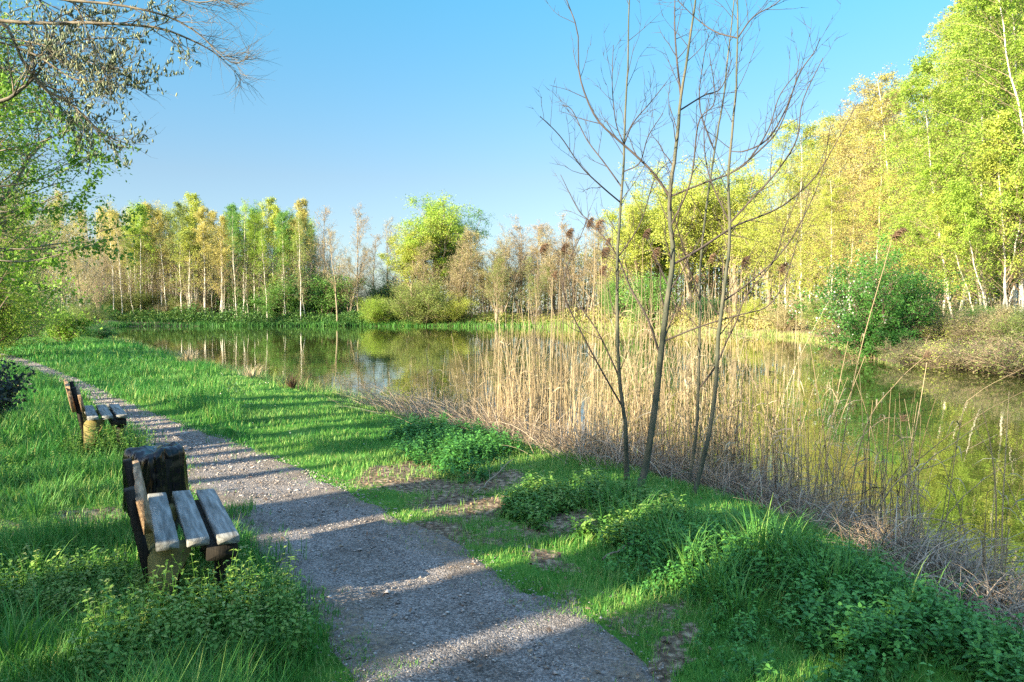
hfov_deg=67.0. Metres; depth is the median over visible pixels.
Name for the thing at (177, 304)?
shrub
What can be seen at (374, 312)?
shrub
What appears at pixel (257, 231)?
birch tree
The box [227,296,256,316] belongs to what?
shrub
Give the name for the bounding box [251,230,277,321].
birch tree
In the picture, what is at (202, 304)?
shrub
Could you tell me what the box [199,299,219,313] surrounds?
shrub
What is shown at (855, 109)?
spring tree
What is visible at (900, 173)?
spring tree
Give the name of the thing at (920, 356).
shrub
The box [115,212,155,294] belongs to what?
birch tree
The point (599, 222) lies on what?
plumed reed
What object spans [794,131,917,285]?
spring tree
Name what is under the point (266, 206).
birch tree
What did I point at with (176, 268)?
birch tree
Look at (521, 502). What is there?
bank herb
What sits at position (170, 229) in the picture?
birch tree
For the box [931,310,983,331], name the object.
shrub
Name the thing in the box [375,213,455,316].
willow tree
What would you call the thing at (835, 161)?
spring tree
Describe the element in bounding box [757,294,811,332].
shrub
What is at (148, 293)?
shrub
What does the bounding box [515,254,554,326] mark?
alder tree
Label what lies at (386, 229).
alder tree
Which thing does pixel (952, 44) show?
birch tree
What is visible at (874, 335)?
shrub
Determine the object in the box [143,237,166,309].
birch tree
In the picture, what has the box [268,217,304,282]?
birch tree
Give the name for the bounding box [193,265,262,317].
shrub
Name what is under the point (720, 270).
willow tree
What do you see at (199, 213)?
birch tree
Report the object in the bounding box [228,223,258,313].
birch tree
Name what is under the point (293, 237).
birch tree
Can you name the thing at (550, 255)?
alder tree
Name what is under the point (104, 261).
alder tree
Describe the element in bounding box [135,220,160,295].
birch tree
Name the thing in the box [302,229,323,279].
birch tree
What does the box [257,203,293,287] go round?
birch tree
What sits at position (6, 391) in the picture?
shrub
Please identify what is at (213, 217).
birch tree
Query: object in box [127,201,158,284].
birch tree
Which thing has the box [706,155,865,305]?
spring tree
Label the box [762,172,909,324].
spring tree
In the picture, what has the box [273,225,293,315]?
birch tree
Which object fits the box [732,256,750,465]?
plumed reed
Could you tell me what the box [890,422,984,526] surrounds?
leaning reed
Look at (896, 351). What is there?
shrub
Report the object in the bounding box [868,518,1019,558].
leaning reed
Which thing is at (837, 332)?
shrub
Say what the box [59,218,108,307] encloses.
alder tree
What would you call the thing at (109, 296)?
shrub
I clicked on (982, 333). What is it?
shrub
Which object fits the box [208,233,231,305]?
birch tree
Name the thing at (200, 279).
birch tree
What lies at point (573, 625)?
gravel path
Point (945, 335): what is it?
shrub
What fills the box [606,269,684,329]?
shrub
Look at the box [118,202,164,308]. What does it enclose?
birch tree
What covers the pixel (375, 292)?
shrub
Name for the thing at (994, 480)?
leaning reed
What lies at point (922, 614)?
nettle patch
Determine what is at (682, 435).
reed bed
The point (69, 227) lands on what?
alder tree
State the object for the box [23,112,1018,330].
wood
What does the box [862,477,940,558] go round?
reed clump
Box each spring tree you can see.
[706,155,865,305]
[725,118,859,313]
[748,134,853,298]
[753,114,900,298]
[756,110,903,305]
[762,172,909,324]
[772,103,917,309]
[784,82,938,299]
[787,62,999,291]
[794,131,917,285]
[820,171,935,301]
[826,88,925,271]
[829,40,997,302]
[847,133,996,296]
[864,0,1023,311]
[884,127,995,315]
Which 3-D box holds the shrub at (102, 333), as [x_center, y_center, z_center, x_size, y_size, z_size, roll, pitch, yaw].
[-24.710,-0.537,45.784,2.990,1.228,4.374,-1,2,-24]
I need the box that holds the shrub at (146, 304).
[116,285,174,315]
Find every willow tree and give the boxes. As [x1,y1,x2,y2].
[4,214,58,289]
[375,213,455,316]
[382,190,476,317]
[404,198,493,315]
[596,188,657,315]
[618,148,742,316]
[620,201,698,316]
[657,165,750,304]
[680,155,786,310]
[704,196,805,310]
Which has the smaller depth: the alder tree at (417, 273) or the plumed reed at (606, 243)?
the plumed reed at (606, 243)
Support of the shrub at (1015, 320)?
on the ground at (426, 481)
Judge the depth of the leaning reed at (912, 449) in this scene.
5.93 m
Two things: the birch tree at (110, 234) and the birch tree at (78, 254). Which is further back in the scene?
the birch tree at (110, 234)
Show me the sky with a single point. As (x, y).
(372, 104)
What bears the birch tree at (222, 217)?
on the ground at (426, 481)
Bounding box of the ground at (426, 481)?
[0,303,1022,681]
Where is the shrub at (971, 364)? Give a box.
[919,330,1023,373]
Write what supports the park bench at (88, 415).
on the ground at (426, 481)
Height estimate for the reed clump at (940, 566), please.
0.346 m
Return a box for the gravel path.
[0,356,660,681]
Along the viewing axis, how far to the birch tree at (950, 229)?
42.76 m
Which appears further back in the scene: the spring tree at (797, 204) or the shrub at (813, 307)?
the spring tree at (797, 204)
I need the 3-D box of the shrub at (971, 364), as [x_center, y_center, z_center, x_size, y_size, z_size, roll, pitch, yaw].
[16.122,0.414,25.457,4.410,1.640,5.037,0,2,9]
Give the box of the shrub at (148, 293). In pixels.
[115,285,186,313]
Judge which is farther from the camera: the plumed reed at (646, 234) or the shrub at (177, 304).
the shrub at (177, 304)
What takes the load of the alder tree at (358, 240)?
on the ground at (426, 481)
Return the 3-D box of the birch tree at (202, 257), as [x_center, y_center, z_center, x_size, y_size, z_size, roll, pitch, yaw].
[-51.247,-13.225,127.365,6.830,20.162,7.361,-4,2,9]
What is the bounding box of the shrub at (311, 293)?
[279,266,356,317]
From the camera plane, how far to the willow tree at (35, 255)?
58.38 m
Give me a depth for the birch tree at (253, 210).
128.25 m
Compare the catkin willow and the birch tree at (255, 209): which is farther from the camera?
the birch tree at (255, 209)
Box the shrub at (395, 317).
[385,302,408,318]
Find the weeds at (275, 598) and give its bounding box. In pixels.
[58,421,325,681]
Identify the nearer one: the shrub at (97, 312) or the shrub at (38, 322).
the shrub at (38, 322)
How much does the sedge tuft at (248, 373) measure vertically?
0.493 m
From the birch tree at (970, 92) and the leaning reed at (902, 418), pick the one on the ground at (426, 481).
the birch tree at (970, 92)
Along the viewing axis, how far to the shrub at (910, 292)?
35.78 m
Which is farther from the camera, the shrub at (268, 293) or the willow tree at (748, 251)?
the shrub at (268, 293)
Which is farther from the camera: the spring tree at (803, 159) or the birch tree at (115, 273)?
the birch tree at (115, 273)
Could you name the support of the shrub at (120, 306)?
on the ground at (426, 481)
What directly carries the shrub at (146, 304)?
on the ground at (426, 481)
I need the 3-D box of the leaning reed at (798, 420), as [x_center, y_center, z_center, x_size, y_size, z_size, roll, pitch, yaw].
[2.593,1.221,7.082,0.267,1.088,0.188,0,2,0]
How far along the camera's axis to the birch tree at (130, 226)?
124.37 m
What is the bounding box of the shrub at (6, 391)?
[0,360,40,415]
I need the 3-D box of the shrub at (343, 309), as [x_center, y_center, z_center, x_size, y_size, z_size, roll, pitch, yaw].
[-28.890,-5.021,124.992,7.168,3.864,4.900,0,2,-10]
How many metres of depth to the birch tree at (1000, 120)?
39.16 m
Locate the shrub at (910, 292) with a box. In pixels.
[859,268,949,337]
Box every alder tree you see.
[0,166,61,286]
[34,214,71,295]
[39,184,94,307]
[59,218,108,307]
[77,237,120,317]
[292,205,344,314]
[318,228,351,320]
[330,245,375,315]
[346,203,378,310]
[356,233,384,287]
[376,217,400,283]
[382,239,452,322]
[428,234,494,318]
[446,225,493,316]
[460,233,515,317]
[469,249,519,326]
[481,231,540,316]
[487,213,540,315]
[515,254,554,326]
[517,219,564,315]
[518,223,583,317]
[536,213,599,317]
[565,212,615,316]
[586,234,645,313]
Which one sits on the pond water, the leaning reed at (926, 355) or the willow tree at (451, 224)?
the leaning reed at (926, 355)
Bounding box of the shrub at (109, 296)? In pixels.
[73,285,128,308]
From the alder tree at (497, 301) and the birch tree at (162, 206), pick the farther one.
the birch tree at (162, 206)
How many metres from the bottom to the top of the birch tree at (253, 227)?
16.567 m
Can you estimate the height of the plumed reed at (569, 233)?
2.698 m
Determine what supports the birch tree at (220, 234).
on the ground at (426, 481)
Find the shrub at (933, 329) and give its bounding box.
[906,317,955,342]
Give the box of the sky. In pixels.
[0,0,1018,312]
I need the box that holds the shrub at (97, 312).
[68,294,120,328]
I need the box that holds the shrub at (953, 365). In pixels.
[897,334,1015,370]
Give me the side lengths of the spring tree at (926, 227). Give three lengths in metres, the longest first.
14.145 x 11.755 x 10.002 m
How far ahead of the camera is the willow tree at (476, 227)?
121.72 m
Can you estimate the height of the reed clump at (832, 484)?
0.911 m
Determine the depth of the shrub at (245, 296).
119.80 m
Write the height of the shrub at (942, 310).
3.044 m
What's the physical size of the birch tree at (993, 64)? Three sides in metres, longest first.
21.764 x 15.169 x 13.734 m
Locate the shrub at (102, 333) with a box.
[75,322,122,339]
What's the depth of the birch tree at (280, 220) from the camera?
115.72 m
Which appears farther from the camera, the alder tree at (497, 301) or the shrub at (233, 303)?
the shrub at (233, 303)
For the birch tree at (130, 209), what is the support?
on the ground at (426, 481)
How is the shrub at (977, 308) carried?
on the ground at (426, 481)
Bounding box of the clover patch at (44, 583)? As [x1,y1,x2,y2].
[0,454,270,681]
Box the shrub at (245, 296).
[218,277,269,317]
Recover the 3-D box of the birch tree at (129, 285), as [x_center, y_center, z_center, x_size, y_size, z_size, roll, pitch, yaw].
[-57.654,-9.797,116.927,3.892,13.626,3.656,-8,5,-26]
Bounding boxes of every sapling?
[529,0,702,479]
[547,0,857,486]
[636,0,814,485]
[653,0,845,492]
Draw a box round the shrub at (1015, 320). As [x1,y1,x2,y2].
[982,303,1023,348]
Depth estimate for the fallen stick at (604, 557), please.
5.12 m
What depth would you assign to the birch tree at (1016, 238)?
39.69 m
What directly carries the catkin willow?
on the ground at (426, 481)
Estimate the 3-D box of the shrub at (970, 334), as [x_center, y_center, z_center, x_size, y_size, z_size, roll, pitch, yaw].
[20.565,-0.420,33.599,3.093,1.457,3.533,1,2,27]
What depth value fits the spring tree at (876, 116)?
61.24 m
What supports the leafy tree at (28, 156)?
on the ground at (426, 481)
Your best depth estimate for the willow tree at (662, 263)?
98.01 m
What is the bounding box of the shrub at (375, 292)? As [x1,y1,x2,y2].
[351,273,403,313]
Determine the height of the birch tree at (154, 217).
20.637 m
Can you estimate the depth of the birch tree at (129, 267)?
121.24 m
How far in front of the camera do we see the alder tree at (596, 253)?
108.07 m
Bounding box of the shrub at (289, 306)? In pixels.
[240,269,326,318]
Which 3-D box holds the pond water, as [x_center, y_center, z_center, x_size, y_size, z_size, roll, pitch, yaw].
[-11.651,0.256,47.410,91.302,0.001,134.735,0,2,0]
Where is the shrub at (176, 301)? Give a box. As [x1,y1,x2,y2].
[155,295,189,314]
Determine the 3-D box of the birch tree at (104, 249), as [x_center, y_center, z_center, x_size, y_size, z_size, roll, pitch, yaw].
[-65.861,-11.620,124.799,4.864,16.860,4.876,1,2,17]
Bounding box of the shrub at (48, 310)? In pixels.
[26,282,68,336]
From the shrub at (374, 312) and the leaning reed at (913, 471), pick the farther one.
the shrub at (374, 312)
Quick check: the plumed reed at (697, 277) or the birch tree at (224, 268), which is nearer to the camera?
the plumed reed at (697, 277)
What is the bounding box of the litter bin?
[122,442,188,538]
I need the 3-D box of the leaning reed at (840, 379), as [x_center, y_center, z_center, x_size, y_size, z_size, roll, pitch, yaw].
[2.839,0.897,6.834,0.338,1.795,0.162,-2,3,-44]
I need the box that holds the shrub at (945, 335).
[909,311,984,344]
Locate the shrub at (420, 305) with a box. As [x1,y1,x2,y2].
[372,272,478,324]
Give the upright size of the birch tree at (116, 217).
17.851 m
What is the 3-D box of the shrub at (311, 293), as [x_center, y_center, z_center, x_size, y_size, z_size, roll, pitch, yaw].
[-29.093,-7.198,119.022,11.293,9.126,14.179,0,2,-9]
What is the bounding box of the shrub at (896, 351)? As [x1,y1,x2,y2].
[866,333,958,364]
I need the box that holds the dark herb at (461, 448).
[380,406,534,483]
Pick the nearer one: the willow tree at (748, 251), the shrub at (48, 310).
the shrub at (48, 310)
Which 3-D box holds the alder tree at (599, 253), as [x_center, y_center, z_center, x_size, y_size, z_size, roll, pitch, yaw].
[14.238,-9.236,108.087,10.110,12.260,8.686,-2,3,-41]
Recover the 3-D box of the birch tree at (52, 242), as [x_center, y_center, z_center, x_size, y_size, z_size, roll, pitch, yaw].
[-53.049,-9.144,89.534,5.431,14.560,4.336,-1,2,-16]
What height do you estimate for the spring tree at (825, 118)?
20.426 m
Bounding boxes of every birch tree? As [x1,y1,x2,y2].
[0,47,69,322]
[36,203,71,294]
[67,209,101,305]
[87,206,118,291]
[91,200,134,309]
[93,219,111,288]
[98,226,126,290]
[99,208,128,291]
[103,222,135,313]
[108,242,123,293]
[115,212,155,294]
[118,200,141,291]
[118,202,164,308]
[118,224,148,293]
[119,204,150,292]
[119,232,140,312]
[125,234,146,292]
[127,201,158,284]
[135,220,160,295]
[139,208,182,309]
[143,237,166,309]
[145,208,166,313]
[148,199,170,288]
[150,203,187,296]
[151,199,199,307]
[151,232,165,285]
[152,218,174,305]
[161,212,179,272]
[163,212,209,312]
[169,232,185,297]
[173,191,214,299]
[175,198,204,302]
[181,205,224,313]
[186,206,214,293]
[191,241,209,302]
[200,209,235,285]
[200,214,238,310]
[203,231,223,309]
[207,221,238,318]
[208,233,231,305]
[215,237,232,311]
[223,202,243,268]
[223,210,245,315]
[224,212,248,309]
[227,198,255,310]
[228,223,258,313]
[232,205,264,287]
[238,213,267,316]
[238,228,261,315]
[240,199,266,259]
[242,209,270,277]
[242,212,269,314]
[251,197,281,285]
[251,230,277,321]
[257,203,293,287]
[267,228,289,311]
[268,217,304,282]
[269,210,297,314]
[270,198,317,317]
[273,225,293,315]
[278,212,314,316]
[286,207,312,274]
[286,211,323,317]
[288,226,313,316]
[295,217,316,286]
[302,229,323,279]
[305,215,322,276]
[842,52,1023,313]
[849,0,1022,308]
[862,0,1023,312]
[880,0,1023,312]
[894,0,1023,297]
[894,7,1022,313]
[918,79,1023,306]
[919,190,984,310]
[926,179,1004,305]
[951,106,1023,308]
[976,102,1023,312]
[980,151,1023,304]
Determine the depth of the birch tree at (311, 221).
126.89 m
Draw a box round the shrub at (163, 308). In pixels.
[150,300,179,316]
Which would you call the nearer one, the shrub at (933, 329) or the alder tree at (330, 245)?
the shrub at (933, 329)
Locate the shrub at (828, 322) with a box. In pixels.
[793,314,841,335]
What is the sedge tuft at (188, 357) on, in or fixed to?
on the ground at (426, 481)
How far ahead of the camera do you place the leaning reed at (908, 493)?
5.74 m
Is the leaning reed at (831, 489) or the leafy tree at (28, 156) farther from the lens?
the leafy tree at (28, 156)
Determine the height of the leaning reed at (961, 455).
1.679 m
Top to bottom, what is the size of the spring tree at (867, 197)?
12.032 m
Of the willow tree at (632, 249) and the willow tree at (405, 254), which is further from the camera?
the willow tree at (405, 254)
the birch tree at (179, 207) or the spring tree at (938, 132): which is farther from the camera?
the birch tree at (179, 207)
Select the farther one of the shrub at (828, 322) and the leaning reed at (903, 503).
the shrub at (828, 322)
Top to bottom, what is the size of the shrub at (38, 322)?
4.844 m
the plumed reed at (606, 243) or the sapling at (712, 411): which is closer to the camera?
the sapling at (712, 411)
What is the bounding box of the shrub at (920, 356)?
[898,333,973,366]
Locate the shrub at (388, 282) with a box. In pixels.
[363,268,409,317]
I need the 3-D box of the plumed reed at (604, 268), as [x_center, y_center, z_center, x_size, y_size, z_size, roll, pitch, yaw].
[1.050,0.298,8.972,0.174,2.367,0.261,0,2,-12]
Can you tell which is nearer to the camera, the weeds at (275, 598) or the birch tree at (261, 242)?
the weeds at (275, 598)
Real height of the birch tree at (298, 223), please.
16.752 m
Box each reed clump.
[804,442,862,522]
[815,443,916,529]
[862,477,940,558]
[912,554,969,588]
[966,519,1023,612]
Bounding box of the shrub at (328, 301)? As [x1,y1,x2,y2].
[292,259,369,315]
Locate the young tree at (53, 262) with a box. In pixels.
[0,58,155,337]
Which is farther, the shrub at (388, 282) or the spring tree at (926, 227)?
the shrub at (388, 282)
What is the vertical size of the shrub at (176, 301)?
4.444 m
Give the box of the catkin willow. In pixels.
[0,0,278,174]
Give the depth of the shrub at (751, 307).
77.54 m
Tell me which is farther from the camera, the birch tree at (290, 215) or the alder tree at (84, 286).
the birch tree at (290, 215)
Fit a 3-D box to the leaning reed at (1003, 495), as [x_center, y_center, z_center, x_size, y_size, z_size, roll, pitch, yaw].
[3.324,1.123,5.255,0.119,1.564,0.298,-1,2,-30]
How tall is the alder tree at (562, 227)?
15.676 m
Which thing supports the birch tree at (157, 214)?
on the ground at (426, 481)
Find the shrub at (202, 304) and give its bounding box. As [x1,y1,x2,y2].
[185,294,217,315]
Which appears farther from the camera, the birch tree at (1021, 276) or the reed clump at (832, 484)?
the birch tree at (1021, 276)
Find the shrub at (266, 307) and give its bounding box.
[244,278,293,316]
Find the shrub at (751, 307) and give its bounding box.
[729,296,776,322]
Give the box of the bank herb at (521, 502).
[495,465,688,549]
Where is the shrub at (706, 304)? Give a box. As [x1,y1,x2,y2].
[685,287,730,323]
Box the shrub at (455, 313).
[422,291,474,323]
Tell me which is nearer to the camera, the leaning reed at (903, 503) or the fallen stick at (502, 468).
the leaning reed at (903, 503)
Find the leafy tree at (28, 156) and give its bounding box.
[0,0,179,280]
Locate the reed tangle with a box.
[317,373,1023,633]
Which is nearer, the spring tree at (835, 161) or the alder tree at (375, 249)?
the spring tree at (835, 161)
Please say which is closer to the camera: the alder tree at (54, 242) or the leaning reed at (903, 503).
the leaning reed at (903, 503)
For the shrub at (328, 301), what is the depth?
115.86 m
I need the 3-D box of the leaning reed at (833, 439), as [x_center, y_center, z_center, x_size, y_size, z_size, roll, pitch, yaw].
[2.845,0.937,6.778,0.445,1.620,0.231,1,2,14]
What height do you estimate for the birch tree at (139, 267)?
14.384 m
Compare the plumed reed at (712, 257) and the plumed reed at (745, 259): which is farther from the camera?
the plumed reed at (712, 257)
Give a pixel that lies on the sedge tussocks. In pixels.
(714, 581)
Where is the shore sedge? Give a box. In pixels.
[89,316,1016,410]
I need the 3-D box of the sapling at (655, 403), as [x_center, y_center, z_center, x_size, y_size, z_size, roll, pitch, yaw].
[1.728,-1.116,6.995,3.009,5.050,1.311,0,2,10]
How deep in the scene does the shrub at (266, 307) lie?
115.69 m
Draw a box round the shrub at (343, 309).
[333,302,354,318]
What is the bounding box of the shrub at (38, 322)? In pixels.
[0,267,98,346]
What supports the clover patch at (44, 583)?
on the ground at (426, 481)
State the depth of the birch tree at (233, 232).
114.82 m
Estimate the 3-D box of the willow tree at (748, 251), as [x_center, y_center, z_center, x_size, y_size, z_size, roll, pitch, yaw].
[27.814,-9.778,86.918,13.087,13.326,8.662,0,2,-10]
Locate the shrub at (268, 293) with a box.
[255,283,291,311]
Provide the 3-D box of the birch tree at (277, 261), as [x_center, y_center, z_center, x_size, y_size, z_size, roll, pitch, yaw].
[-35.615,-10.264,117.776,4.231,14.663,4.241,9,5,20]
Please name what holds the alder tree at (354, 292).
on the ground at (426, 481)
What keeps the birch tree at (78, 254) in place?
on the ground at (426, 481)
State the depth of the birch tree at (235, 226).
121.27 m
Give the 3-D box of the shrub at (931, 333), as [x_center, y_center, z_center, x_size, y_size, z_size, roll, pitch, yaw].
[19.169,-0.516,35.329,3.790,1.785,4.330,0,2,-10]
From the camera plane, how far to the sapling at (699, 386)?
7.42 m
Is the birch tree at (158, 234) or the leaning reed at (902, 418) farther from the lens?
the birch tree at (158, 234)
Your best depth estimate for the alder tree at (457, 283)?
111.61 m
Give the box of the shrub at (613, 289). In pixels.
[594,273,640,317]
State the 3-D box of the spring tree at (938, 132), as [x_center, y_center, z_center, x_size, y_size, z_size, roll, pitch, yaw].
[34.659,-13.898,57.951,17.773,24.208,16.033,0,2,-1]
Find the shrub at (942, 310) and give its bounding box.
[919,294,977,322]
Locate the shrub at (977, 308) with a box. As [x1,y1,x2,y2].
[961,297,1022,328]
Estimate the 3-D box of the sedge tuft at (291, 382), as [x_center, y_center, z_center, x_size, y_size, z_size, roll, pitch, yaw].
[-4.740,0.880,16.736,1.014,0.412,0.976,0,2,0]
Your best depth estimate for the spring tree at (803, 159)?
70.68 m
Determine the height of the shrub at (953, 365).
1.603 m
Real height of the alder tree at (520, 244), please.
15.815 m
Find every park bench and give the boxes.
[64,379,126,452]
[123,458,239,613]
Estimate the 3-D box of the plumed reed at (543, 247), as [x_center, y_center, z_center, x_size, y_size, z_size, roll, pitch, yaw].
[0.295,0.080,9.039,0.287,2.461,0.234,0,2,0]
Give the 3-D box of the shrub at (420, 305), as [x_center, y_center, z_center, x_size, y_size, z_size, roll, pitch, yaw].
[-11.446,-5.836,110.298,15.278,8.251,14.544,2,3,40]
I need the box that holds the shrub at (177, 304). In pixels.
[173,298,214,314]
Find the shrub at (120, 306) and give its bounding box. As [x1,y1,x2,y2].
[89,296,137,317]
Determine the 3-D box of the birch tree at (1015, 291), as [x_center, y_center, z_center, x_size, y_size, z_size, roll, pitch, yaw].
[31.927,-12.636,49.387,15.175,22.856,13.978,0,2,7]
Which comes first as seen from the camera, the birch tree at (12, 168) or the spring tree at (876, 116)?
the birch tree at (12, 168)
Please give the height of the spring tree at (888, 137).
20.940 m
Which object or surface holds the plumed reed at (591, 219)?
on the ground at (426, 481)
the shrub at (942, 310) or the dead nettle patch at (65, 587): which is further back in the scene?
the shrub at (942, 310)
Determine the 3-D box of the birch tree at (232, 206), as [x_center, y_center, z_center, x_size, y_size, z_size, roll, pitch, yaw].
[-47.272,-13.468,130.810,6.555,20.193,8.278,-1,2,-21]
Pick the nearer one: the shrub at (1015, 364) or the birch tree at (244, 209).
the shrub at (1015, 364)
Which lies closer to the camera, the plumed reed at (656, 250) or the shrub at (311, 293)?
the plumed reed at (656, 250)
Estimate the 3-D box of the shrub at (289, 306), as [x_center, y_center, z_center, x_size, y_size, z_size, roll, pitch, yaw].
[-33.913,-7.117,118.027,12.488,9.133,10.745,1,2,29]
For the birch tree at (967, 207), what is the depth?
39.79 m
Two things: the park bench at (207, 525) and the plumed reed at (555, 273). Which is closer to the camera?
the park bench at (207, 525)
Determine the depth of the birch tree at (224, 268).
123.12 m
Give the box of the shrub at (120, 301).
[106,293,132,312]
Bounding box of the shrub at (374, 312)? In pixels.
[349,295,409,322]
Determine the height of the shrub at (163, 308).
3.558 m
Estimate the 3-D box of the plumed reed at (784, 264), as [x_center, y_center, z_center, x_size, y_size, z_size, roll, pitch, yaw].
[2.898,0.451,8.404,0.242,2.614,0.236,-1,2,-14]
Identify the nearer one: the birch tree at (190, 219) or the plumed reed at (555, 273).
the plumed reed at (555, 273)
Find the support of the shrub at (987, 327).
on the ground at (426, 481)
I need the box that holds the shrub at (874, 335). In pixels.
[829,316,926,357]
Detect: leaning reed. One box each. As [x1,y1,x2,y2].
[781,416,812,494]
[808,332,838,514]
[814,357,864,517]
[821,342,847,520]
[826,378,852,522]
[830,350,934,533]
[834,413,908,509]
[861,434,997,535]
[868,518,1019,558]
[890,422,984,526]
[890,426,932,549]
[894,363,926,534]
[942,368,1022,549]
[977,405,1020,584]
[985,394,1020,587]
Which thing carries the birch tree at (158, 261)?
on the ground at (426, 481)
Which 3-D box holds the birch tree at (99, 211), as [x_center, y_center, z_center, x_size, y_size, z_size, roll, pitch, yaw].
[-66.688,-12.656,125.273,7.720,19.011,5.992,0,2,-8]
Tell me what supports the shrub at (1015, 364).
on the ground at (426, 481)
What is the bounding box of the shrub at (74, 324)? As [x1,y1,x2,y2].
[30,305,97,342]
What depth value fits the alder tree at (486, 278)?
114.31 m
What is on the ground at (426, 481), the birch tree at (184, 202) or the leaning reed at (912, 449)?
the birch tree at (184, 202)
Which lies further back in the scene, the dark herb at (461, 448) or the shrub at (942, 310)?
the shrub at (942, 310)
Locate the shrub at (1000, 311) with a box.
[941,294,1023,343]
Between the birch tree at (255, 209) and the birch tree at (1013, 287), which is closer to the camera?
the birch tree at (1013, 287)
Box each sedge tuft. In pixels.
[169,349,203,363]
[234,364,268,378]
[272,372,314,390]
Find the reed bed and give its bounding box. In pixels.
[381,275,1023,595]
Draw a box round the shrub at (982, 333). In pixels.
[960,313,1022,345]
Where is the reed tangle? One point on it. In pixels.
(734, 486)
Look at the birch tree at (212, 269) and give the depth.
121.47 m
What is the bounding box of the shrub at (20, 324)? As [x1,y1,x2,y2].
[0,236,111,356]
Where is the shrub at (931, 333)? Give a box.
[904,315,965,344]
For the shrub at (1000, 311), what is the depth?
33.26 m
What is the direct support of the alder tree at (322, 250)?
on the ground at (426, 481)
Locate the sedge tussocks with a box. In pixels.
[0,446,986,681]
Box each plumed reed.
[529,243,548,445]
[541,271,557,444]
[543,243,571,439]
[560,228,575,434]
[576,217,594,445]
[584,219,605,452]
[585,246,616,433]
[597,265,611,432]
[598,238,615,445]
[626,228,651,458]
[634,247,662,411]
[681,274,702,443]
[698,253,716,441]
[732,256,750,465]
[764,262,789,484]
[831,227,908,525]
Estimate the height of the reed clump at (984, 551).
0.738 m
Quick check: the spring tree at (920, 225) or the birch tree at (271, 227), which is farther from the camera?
the birch tree at (271, 227)
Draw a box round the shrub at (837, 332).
[811,324,850,344]
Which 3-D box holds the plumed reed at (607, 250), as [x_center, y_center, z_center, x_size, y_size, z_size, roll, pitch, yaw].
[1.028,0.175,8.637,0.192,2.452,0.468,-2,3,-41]
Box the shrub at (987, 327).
[967,313,1023,346]
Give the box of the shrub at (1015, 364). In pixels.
[921,321,1023,376]
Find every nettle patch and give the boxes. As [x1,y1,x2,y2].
[0,431,266,633]
[602,501,1023,681]
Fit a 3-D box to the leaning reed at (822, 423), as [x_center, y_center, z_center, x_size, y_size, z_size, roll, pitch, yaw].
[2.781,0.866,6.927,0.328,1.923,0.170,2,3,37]
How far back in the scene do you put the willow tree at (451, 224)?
115.87 m
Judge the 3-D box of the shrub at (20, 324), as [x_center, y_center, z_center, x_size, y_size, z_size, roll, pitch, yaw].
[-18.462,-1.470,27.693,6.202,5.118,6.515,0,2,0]
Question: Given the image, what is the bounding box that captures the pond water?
[109,326,1023,607]
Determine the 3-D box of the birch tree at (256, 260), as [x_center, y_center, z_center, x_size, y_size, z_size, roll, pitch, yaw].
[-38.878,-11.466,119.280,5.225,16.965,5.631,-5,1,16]
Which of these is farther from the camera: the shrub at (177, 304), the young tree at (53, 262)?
the shrub at (177, 304)
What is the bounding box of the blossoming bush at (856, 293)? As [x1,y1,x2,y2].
[776,227,980,356]
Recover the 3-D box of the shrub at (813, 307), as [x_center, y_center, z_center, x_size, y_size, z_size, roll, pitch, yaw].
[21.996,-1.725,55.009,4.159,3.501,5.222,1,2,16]
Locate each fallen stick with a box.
[471,452,512,495]
[602,533,670,559]
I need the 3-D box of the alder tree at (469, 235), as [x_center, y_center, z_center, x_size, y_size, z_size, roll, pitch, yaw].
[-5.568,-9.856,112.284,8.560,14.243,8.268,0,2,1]
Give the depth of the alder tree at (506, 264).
113.00 m
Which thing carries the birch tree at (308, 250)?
on the ground at (426, 481)
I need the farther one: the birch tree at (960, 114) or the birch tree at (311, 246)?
the birch tree at (311, 246)
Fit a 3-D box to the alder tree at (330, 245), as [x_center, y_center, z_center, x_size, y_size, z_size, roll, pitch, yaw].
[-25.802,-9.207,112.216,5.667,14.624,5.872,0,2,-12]
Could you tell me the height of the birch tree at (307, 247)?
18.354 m
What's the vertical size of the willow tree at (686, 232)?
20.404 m
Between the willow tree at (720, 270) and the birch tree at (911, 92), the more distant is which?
the willow tree at (720, 270)
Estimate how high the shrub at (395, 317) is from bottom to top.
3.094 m
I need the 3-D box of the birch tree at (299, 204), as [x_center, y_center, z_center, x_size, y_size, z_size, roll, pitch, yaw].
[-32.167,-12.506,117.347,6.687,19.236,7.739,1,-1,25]
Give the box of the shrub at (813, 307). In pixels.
[794,296,850,336]
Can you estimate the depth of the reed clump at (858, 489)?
6.75 m
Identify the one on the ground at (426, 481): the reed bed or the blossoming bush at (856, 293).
the blossoming bush at (856, 293)
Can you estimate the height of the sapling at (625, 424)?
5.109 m
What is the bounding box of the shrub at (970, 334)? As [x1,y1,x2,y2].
[949,317,992,344]
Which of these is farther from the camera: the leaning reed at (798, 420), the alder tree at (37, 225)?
the alder tree at (37, 225)
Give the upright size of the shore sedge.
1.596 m
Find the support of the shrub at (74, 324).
on the ground at (426, 481)

